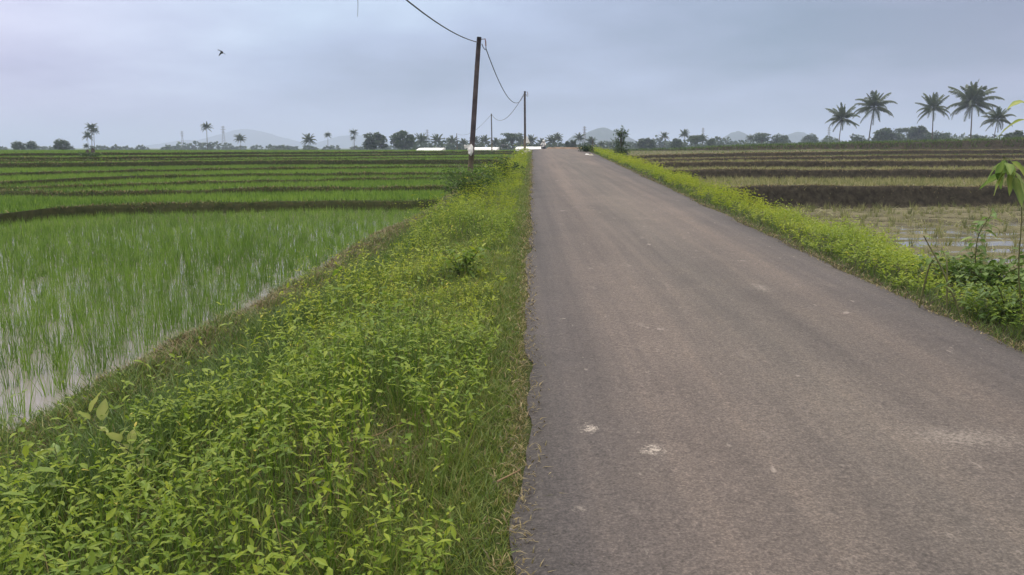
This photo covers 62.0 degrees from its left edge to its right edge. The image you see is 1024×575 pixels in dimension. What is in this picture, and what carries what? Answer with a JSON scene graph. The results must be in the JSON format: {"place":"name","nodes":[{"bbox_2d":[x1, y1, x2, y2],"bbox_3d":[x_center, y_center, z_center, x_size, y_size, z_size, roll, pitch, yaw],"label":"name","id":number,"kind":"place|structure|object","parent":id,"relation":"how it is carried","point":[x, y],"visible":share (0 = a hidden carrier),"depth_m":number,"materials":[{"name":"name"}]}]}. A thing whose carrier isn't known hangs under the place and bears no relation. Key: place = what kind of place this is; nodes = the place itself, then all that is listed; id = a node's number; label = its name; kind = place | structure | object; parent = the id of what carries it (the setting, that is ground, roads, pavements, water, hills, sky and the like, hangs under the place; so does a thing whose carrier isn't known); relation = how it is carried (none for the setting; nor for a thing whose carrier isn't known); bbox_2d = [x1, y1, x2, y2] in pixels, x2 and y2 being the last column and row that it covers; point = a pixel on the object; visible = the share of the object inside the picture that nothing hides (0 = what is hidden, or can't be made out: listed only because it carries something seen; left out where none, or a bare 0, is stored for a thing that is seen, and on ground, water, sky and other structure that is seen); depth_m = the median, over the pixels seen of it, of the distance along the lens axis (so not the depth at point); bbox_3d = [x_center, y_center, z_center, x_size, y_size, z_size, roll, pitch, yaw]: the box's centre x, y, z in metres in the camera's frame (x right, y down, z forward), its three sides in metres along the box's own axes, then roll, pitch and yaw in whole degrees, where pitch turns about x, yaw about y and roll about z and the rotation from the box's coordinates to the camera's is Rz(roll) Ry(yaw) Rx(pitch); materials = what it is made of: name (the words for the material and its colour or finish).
{"place":"outdoors","nodes":[
{"label":"outdoors","id":0,"kind":"place"},
{"bbox_2d":[0,211,413,430],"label":"paddy water","id":1,"kind":"structure","parent":0,"point":[39,400],"depth_m":9.36,"materials":[{"name":"grey liquid"}]},
{"bbox_2d":[8,148,453,149],"bbox_3d":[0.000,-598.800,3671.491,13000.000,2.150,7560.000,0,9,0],"label":"ground","id":2,"kind":"structure","parent":0,"point":[215,148],"depth_m":1797.52,"materials":[{"name":"soil"}]},
{"bbox_2d":[11,141,25,149],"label":"broadleaf tree","id":3,"kind":"object","parent":2,"relation":"on","point":[17,145],"visible":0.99,"depth_m":187.00,"materials":[{"name":"green plant"}]},
{"bbox_2d":[25,140,37,149],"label":"broadleaf tree","id":4,"kind":"object","parent":2,"relation":"on","point":[30,145],"visible":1,"depth_m":187.13,"materials":[{"name":"green plant"}]},
{"bbox_2d":[53,138,72,149],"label":"broadleaf tree","id":5,"kind":"object","parent":2,"relation":"on","point":[58,145],"visible":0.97,"depth_m":167.30,"materials":[{"name":"green plant"}]},
{"bbox_2d":[82,131,93,140],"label":"palm tree","id":6,"kind":"object","parent":2,"relation":"on","point":[87,133],"visible":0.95,"depth_m":192.75,"materials":[{"name":"green plant"}]},
{"bbox_2d":[85,123,98,140],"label":"palm tree","id":7,"kind":"object","parent":2,"relation":"on","point":[92,126],"visible":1,"depth_m":186.74,"materials":[{"name":"green plant"}]},
{"bbox_2d":[88,127,97,149],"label":"palm tree","id":8,"kind":"object","parent":2,"relation":"on","point":[93,131],"visible":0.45,"depth_m":196.92,"materials":[{"name":"green plant"}]},
{"bbox_2d":[201,121,213,149],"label":"palm tree","id":9,"kind":"object","parent":2,"relation":"on","point":[206,126],"visible":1,"depth_m":206.02,"materials":[{"name":"green plant"}]},
{"bbox_2d":[233,133,245,149],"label":"palm tree","id":10,"kind":"object","parent":2,"relation":"on","point":[239,137],"visible":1,"depth_m":216.63,"materials":[{"name":"green plant"}]},
{"bbox_2d":[300,133,315,145],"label":"palm tree","id":11,"kind":"object","parent":2,"relation":"on","point":[307,139],"visible":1,"depth_m":206.75,"materials":[{"name":"green plant"}]},
{"bbox_2d":[350,129,357,148],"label":"palm tree","id":12,"kind":"object","parent":2,"relation":"on","point":[353,131],"visible":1,"depth_m":196.80,"materials":[{"name":"green plant"}]},
{"bbox_2d":[363,132,388,149],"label":"broadleaf tree","id":13,"kind":"object","parent":2,"relation":"on","point":[374,141],"visible":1,"depth_m":196.31,"materials":[{"name":"green plant"}]},
{"bbox_2d":[389,130,415,149],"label":"broadleaf tree","id":14,"kind":"object","parent":2,"relation":"on","point":[397,141],"visible":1,"depth_m":200.70,"materials":[{"name":"green plant"}]},
{"bbox_2d":[414,133,429,145],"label":"palm tree","id":15,"kind":"object","parent":2,"relation":"on","point":[423,138],"visible":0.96,"depth_m":226.46,"materials":[{"name":"green plant"}]},
{"bbox_2d":[429,134,444,146],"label":"palm tree","id":16,"kind":"object","parent":2,"relation":"on","point":[436,138],"visible":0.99,"depth_m":231.11,"materials":[{"name":"green plant"}]},
{"bbox_2d":[446,136,459,145],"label":"palm tree","id":17,"kind":"object","parent":2,"relation":"on","point":[452,140],"visible":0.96,"depth_m":236.11,"materials":[{"name":"green plant"}]},
{"bbox_2d":[458,138,467,146],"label":"palm tree","id":18,"kind":"object","parent":2,"relation":"on","point":[462,141],"visible":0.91,"depth_m":236.25,"materials":[{"name":"green plant"}]},
{"bbox_2d":[468,136,480,146],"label":"palm tree","id":19,"kind":"object","parent":2,"relation":"on","point":[476,141],"visible":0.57,"depth_m":241.11,"materials":[{"name":"green plant"}]},
{"bbox_2d":[478,134,490,145],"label":"palm tree","id":20,"kind":"object","parent":2,"relation":"on","point":[484,139],"visible":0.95,"depth_m":245.85,"materials":[{"name":"green plant"}]},
{"bbox_2d":[490,137,501,146],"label":"palm tree","id":21,"kind":"object","parent":2,"relation":"on","point":[496,141],"visible":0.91,"depth_m":246.26,"materials":[{"name":"green plant"}]},
{"bbox_2d":[0,132,1003,149],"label":"distant wood","id":22,"kind":"object","parent":2,"relation":"on","point":[609,144],"visible":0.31,"depth_m":363.43,"materials":[{"name":"green plant"}]},
{"bbox_2d":[499,138,508,145],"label":"palm tree","id":23,"kind":"object","parent":2,"relation":"on","point":[503,143],"visible":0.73,"depth_m":236.25,"materials":[{"name":"green plant"}]},
{"bbox_2d":[501,132,523,149],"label":"broadleaf tree","id":24,"kind":"object","parent":2,"relation":"on","point":[511,137],"visible":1,"depth_m":230.61,"materials":[{"name":"green plant"}]},
{"bbox_2d":[523,134,537,145],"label":"palm tree","id":25,"kind":"object","parent":2,"relation":"on","point":[531,139],"visible":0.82,"depth_m":231.27,"materials":[{"name":"green plant"}]},
{"bbox_2d":[536,138,546,146],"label":"palm tree","id":26,"kind":"object","parent":2,"relation":"on","point":[540,141],"visible":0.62,"depth_m":236.34,"materials":[{"name":"green plant"}]},
{"bbox_2d":[545,134,559,146],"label":"palm tree","id":27,"kind":"object","parent":2,"relation":"on","point":[551,139],"visible":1,"depth_m":206.62,"materials":[{"name":"green plant"}]},
{"bbox_2d":[550,133,562,142],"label":"palm tree","id":28,"kind":"object","parent":2,"relation":"on","point":[560,137],"visible":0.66,"depth_m":211.67,"materials":[{"name":"green plant"}]},
{"bbox_2d":[564,141,570,146],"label":"broadleaf tree","id":29,"kind":"object","parent":2,"relation":"on","point":[567,144],"visible":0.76,"depth_m":177.05,"materials":[{"name":"green plant"}]},
{"bbox_2d":[570,140,576,146],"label":"broadleaf tree","id":30,"kind":"object","parent":2,"relation":"on","point":[573,143],"visible":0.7,"depth_m":177.21,"materials":[{"name":"green plant"}]},
{"bbox_2d":[573,133,585,141],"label":"palm tree","id":31,"kind":"object","parent":2,"relation":"on","point":[579,137],"visible":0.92,"depth_m":226.26,"materials":[{"name":"green plant"}]},
{"bbox_2d":[584,136,596,145],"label":"palm tree","id":32,"kind":"object","parent":2,"relation":"on","point":[590,140],"visible":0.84,"depth_m":216.62,"materials":[{"name":"green plant"}]},
{"bbox_2d":[596,141,604,147],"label":"palm tree","id":33,"kind":"object","parent":2,"relation":"on","point":[600,144],"visible":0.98,"depth_m":226.62,"materials":[{"name":"green plant"}]},
{"bbox_2d":[637,138,656,148],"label":"broadleaf tree","id":34,"kind":"object","parent":2,"relation":"on","point":[644,143],"visible":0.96,"depth_m":216.28,"materials":[{"name":"green plant"}]},
{"bbox_2d":[660,132,669,147],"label":"palm tree","id":35,"kind":"object","parent":2,"relation":"on","point":[664,136],"visible":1,"depth_m":226.33,"materials":[{"name":"green plant"}]},
{"bbox_2d":[669,138,683,147],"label":"broadleaf tree","id":36,"kind":"object","parent":2,"relation":"on","point":[677,142],"visible":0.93,"depth_m":206.41,"materials":[{"name":"green plant"}]},
{"bbox_2d":[678,129,689,145],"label":"palm tree","id":37,"kind":"object","parent":2,"relation":"on","point":[684,133],"visible":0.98,"depth_m":230.99,"materials":[{"name":"green plant"}]},
{"bbox_2d":[688,135,703,146],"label":"broadleaf tree","id":38,"kind":"object","parent":2,"relation":"on","point":[695,139],"visible":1,"depth_m":210.67,"materials":[{"name":"green plant"}]},
{"bbox_2d":[698,134,709,147],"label":"palm tree","id":39,"kind":"object","parent":2,"relation":"on","point":[704,139],"visible":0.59,"depth_m":226.47,"materials":[{"name":"green plant"}]},
{"bbox_2d":[707,138,715,145],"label":"broadleaf tree","id":40,"kind":"object","parent":2,"relation":"on","point":[709,141],"visible":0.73,"depth_m":211.56,"materials":[{"name":"green plant"}]},
{"bbox_2d":[750,132,770,143],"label":"broadleaf tree","id":41,"kind":"object","parent":2,"relation":"on","point":[759,136],"visible":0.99,"depth_m":254.95,"materials":[{"name":"green plant"}]},
{"bbox_2d":[769,133,789,143],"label":"broadleaf tree","id":42,"kind":"object","parent":2,"relation":"on","point":[778,139],"visible":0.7,"depth_m":255.52,"materials":[{"name":"green plant"}]},
{"bbox_2d":[800,133,817,142],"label":"broadleaf tree","id":43,"kind":"object","parent":2,"relation":"on","point":[812,138],"visible":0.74,"depth_m":294.54,"materials":[{"name":"green plant"}]},
{"bbox_2d":[848,133,865,142],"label":"broadleaf tree","id":44,"kind":"object","parent":2,"relation":"on","point":[857,138],"visible":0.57,"depth_m":235.88,"materials":[{"name":"green plant"}]},
{"bbox_2d":[853,90,897,140],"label":"palm tree","id":45,"kind":"object","parent":2,"relation":"on","point":[873,101],"visible":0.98,"depth_m":155.84,"materials":[{"name":"green plant"}]},
{"bbox_2d":[871,127,894,141],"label":"broadleaf tree","id":46,"kind":"object","parent":2,"relation":"on","point":[884,134],"visible":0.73,"depth_m":225.08,"materials":[{"name":"green plant"}]},
{"bbox_2d":[890,132,908,140],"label":"broadleaf tree","id":47,"kind":"object","parent":2,"relation":"on","point":[899,137],"visible":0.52,"depth_m":225.32,"materials":[{"name":"green plant"}]},
{"bbox_2d":[893,127,921,138],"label":"broadleaf tree","id":48,"kind":"object","parent":2,"relation":"on","point":[900,130],"visible":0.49,"depth_m":235.84,"materials":[{"name":"green plant"}]},
{"bbox_2d":[907,125,929,140],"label":"broadleaf tree","id":49,"kind":"object","parent":2,"relation":"on","point":[918,131],"visible":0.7,"depth_m":230.45,"materials":[{"name":"green plant"}]},
{"bbox_2d":[915,92,950,138],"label":"palm tree","id":50,"kind":"object","parent":2,"relation":"on","point":[934,102],"visible":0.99,"depth_m":161.22,"materials":[{"name":"green plant"}]},
{"bbox_2d":[925,130,951,140],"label":"broadleaf tree","id":51,"kind":"object","parent":2,"relation":"on","point":[941,135],"visible":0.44,"depth_m":215.94,"materials":[{"name":"green plant"}]},
{"bbox_2d":[969,135,986,139],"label":"broadleaf tree","id":52,"kind":"object","parent":2,"relation":"on","point":[976,137],"visible":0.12,"depth_m":206.40,"materials":[{"name":"green plant"}]},
{"bbox_2d":[0,150,532,574],"bbox_3d":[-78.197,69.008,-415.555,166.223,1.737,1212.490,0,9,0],"label":"rice field","id":53,"kind":"structure","parent":0,"point":[88,210],"depth_m":6.92,"materials":[{"name":"green plant"}]},
{"bbox_2d":[41,429,88,510],"bbox_3d":[-1.859,0.757,3.524,0.244,0.348,0.158,6,11,35],"label":"seedling","id":54,"kind":"object","parent":53,"relation":"on","point":[54,448],"visible":0.66,"depth_m":3.53,"materials":[{"name":"green plant"}]},
{"bbox_2d":[73,151,103,156],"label":"bush","id":55,"kind":"object","parent":53,"relation":"on","point":[90,154],"visible":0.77,"depth_m":54.26,"materials":[{"name":"green plant"}]},
{"bbox_2d":[77,392,170,486],"bbox_3d":[-1.686,0.666,3.731,0.392,0.422,0.173,2,9,9],"label":"seedling","id":56,"kind":"object","parent":53,"relation":"on","point":[102,408],"visible":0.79,"depth_m":3.76,"materials":[{"name":"green plant"}]},
{"bbox_2d":[0,149,516,430],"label":"rice plants","id":57,"kind":"object","parent":53,"relation":"on","point":[9,202],"visible":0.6,"depth_m":14.43,"materials":[{"name":"green plant"}]},
{"bbox_2d":[0,142,528,574],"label":"roadside weeds","id":58,"kind":"object","parent":53,"relation":"on","point":[21,531],"visible":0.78,"depth_m":3.71,"materials":[{"name":"green plant"}]},
{"bbox_2d":[417,148,445,150],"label":"seedbed cover","id":59,"kind":"object","parent":53,"relation":"on","point":[435,149],"visible":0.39,"depth_m":111.97,"materials":[{"name":"white plastic"}]},
{"bbox_2d":[425,241,491,281],"bbox_3d":[-0.554,-0.242,8.706,0.696,0.420,0.634,0,9,0],"label":"broadleaf herb","id":60,"kind":"object","parent":53,"relation":"on","point":[469,259],"visible":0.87,"depth_m":8.64,"materials":[{"name":"green plant"}]},
{"bbox_2d":[416,162,513,196],"bbox_3d":[-1.025,-2.409,19.085,2.178,0.826,1.686,0,9,0],"label":"bush","id":61,"kind":"object","parent":53,"relation":"on","point":[464,182],"visible":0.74,"depth_m":18.97,"materials":[{"name":"green plant"}]},
{"bbox_2d":[467,37,485,179],"bbox_3d":[-1.020,-4.513,23.581,0.646,4.686,0.169,0,9,0],"label":"utility pole","id":62,"kind":"object","parent":53,"relation":"on","point":[474,107],"visible":0.82,"depth_m":23.43,"materials":[{"name":"brown wood"}]},
{"bbox_2d":[406,0,478,42],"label":"overhead wire","id":63,"kind":"object","parent":62,"relation":"attached to","point":[437,22],"visible":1,"depth_m":15.95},
{"bbox_2d":[468,144,472,155],"bbox_3d":[-1.147,-3.802,23.574,0.151,0.330,0.128,0,9,0],"label":"plastic bag","id":64,"kind":"object","parent":62,"relation":"attached to","point":[470,149],"visible":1,"depth_m":23.54,"materials":[{"name":"white plastic"}]},
{"bbox_2d":[486,49,524,102],"bbox_3d":[0.039,-8.945,38.055,0.024,1.369,30.040,0,9,3],"label":"overhead wire","id":65,"kind":"object","parent":62,"relation":"attached to","point":[498,79],"visible":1,"depth_m":27.72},
{"bbox_2d":[467,147,498,149],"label":"seedbed cover","id":66,"kind":"object","parent":53,"relation":"on","point":[485,148],"visible":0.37,"depth_m":111.39,"materials":[{"name":"white plastic"}]},
{"bbox_2d":[491,114,492,150],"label":"utility pole","id":67,"kind":"object","parent":53,"relation":"on","point":[491,133],"visible":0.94,"depth_m":98.37,"materials":[{"name":"grey wood"}]},
{"bbox_2d":[479,166,505,185],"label":"bush","id":68,"kind":"object","parent":53,"relation":"on","point":[493,174],"visible":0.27,"depth_m":22.28,"materials":[{"name":"green plant"}]},
{"bbox_2d":[487,157,524,177],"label":"bush","id":69,"kind":"object","parent":53,"relation":"on","point":[511,167],"visible":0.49,"depth_m":26.18,"materials":[{"name":"green plant"}]},
{"bbox_2d":[496,469,519,481],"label":"straw stalk","id":70,"kind":"object","parent":53,"relation":"on","point":[508,475],"visible":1,"depth_m":3.65,"materials":[{"name":"beige plant"}]},
{"bbox_2d":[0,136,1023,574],"bbox_3d":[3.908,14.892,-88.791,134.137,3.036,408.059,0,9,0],"label":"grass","id":71,"kind":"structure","parent":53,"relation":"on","point":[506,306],"depth_m":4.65,"materials":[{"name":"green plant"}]},
{"bbox_2d":[0,149,1023,574],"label":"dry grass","id":72,"kind":"structure","parent":53,"relation":"on","point":[264,303],"depth_m":7.05,"materials":[{"name":"plant"}]},
{"bbox_2d":[344,409,426,442],"bbox_3d":[-0.598,0.686,4.221,0.040,0.023,0.605,7,11,35],"label":"straw stalk","id":73,"kind":"object","parent":72,"relation":"on","point":[389,428],"visible":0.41,"depth_m":4.19,"materials":[{"name":"plant"}]},
{"bbox_2d":[524,91,527,149],"bbox_3d":[0.853,-10.219,53.046,0.278,3.914,0.161,0,9,0],"label":"utility pole","id":74,"kind":"object","parent":53,"relation":"on","point":[525,95],"visible":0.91,"depth_m":52.95,"materials":[{"name":"brown wood"}]},
{"bbox_2d":[515,147,540,150],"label":"seedbed cover","id":75,"kind":"object","parent":53,"relation":"on","point":[520,148],"visible":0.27,"depth_m":110.97,"materials":[{"name":"white plastic"}]},
{"bbox_2d":[129,128,841,147],"bbox_3d":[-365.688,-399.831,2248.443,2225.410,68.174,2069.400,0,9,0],"label":"hills","id":76,"kind":"structure","parent":0,"point":[258,138],"depth_m":2827.29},
{"bbox_2d":[0,0,1023,147],"label":"sky","id":77,"kind":"structure","parent":0,"point":[147,72],"materials":[{"name":"grey"}]},
{"bbox_2d":[546,147,581,148],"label":"earth bank","id":78,"kind":"structure","parent":0,"point":[562,147],"depth_m":127.51,"materials":[{"name":"soil"}]},
{"bbox_2d":[509,149,1023,574],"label":"road","id":79,"kind":"structure","parent":0,"point":[725,395],"depth_m":4.56,"materials":[{"name":"grey asphalt"}]},
{"bbox_2d":[591,139,1023,351],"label":"stubble field","id":80,"kind":"structure","parent":0,"point":[886,195],"depth_m":27.18,"materials":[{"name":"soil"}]},
{"bbox_2d":[577,143,595,151],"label":"bush","id":81,"kind":"object","parent":80,"relation":"on","point":[585,148],"visible":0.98,"depth_m":49.20,"materials":[{"name":"green plant"}]},
{"bbox_2d":[611,146,629,156],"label":"bush","id":82,"kind":"object","parent":80,"relation":"on","point":[619,150],"visible":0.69,"depth_m":44.69,"materials":[{"name":"green plant"}]},
{"bbox_2d":[613,124,629,148],"bbox_3d":[5.828,-7.777,45.347,0.941,1.783,1.086,0,9,0],"label":"sapling tree","id":83,"kind":"object","parent":80,"relation":"on","point":[622,142],"visible":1,"depth_m":45.25,"materials":[{"name":"green plant"}]},
{"bbox_2d":[590,145,1023,338],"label":"roadside weeds","id":84,"kind":"object","parent":80,"relation":"on","point":[883,247],"visible":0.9,"depth_m":10.99,"materials":[{"name":"green plant"}]},
{"bbox_2d":[825,102,859,140],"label":"palm tree","id":85,"kind":"object","parent":80,"relation":"on","point":[841,113],"visible":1,"depth_m":146.52,"materials":[{"name":"green plant"}]},
{"bbox_2d":[918,260,934,307],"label":"bent stem","id":86,"kind":"object","parent":80,"relation":"on","point":[921,297],"visible":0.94,"depth_m":7.16,"materials":[{"name":"plant"}]},
{"bbox_2d":[923,236,961,314],"bbox_3d":[3.573,-0.092,7.072,0.344,0.658,0.076,9,13,43],"label":"bent stem","id":87,"kind":"object","parent":80,"relation":"on","point":[952,294],"visible":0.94,"depth_m":7.06,"materials":[{"name":"brown plant"}]},
{"bbox_2d":[942,251,947,312],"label":"bent stem","id":88,"kind":"object","parent":80,"relation":"on","point":[946,282],"visible":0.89,"depth_m":7.14,"materials":[{"name":"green plant"}]},
{"bbox_2d":[897,250,1007,282],"bbox_3d":[4.513,-0.181,8.676,0.987,0.380,0.981,-5,11,-28],"label":"bush","id":89,"kind":"object","parent":80,"relation":"on","point":[957,269],"visible":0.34,"depth_m":8.67,"materials":[{"name":"green plant"}]},
{"bbox_2d":[944,80,1004,137],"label":"palm tree","id":90,"kind":"object","parent":80,"relation":"on","point":[972,98],"visible":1,"depth_m":146.44,"materials":[{"name":"green plant"}]},
{"bbox_2d":[926,246,1023,298],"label":"bush","id":91,"kind":"object","parent":80,"relation":"on","point":[971,267],"visible":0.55,"depth_m":8.09,"materials":[{"name":"green plant"}]},
{"bbox_2d":[934,269,1023,322],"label":"bush","id":92,"kind":"object","parent":80,"relation":"on","point":[995,292],"visible":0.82,"depth_m":6.79,"materials":[{"name":"green plant"}]},
{"bbox_2d":[957,208,1001,271],"bbox_3d":[4.508,-0.361,8.228,0.273,0.819,0.346,-7,12,-38],"label":"tall herb","id":93,"kind":"object","parent":80,"relation":"on","point":[982,247],"visible":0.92,"depth_m":8.20,"materials":[{"name":"green plant"}]},
{"bbox_2d":[952,247,1023,297],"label":"bush","id":94,"kind":"object","parent":80,"relation":"on","point":[1001,263],"visible":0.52,"depth_m":7.77,"materials":[{"name":"green plant"}]},
{"bbox_2d":[980,106,1015,137],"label":"palm tree","id":95,"kind":"object","parent":80,"relation":"on","point":[996,115],"visible":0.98,"depth_m":136.89,"materials":[{"name":"green plant"}]},
{"bbox_2d":[979,156,1023,328],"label":"young teak","id":96,"kind":"object","parent":80,"relation":"on","point":[1014,183],"visible":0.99,"depth_m":6.01,"materials":[{"name":"green plant"}]},
{"bbox_2d":[1003,130,1023,138],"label":"broadleaf tree","id":97,"kind":"object","parent":80,"relation":"on","point":[1017,133],"visible":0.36,"depth_m":147.64,"materials":[{"name":"green plant"}]},
{"bbox_2d":[784,207,1023,279],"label":"muddy water","id":98,"kind":"structure","parent":0,"point":[1012,221],"depth_m":19.57,"materials":[{"name":"brown liquid"}]},
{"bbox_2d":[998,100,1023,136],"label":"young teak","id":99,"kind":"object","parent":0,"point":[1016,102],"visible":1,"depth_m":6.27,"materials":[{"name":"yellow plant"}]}
]}

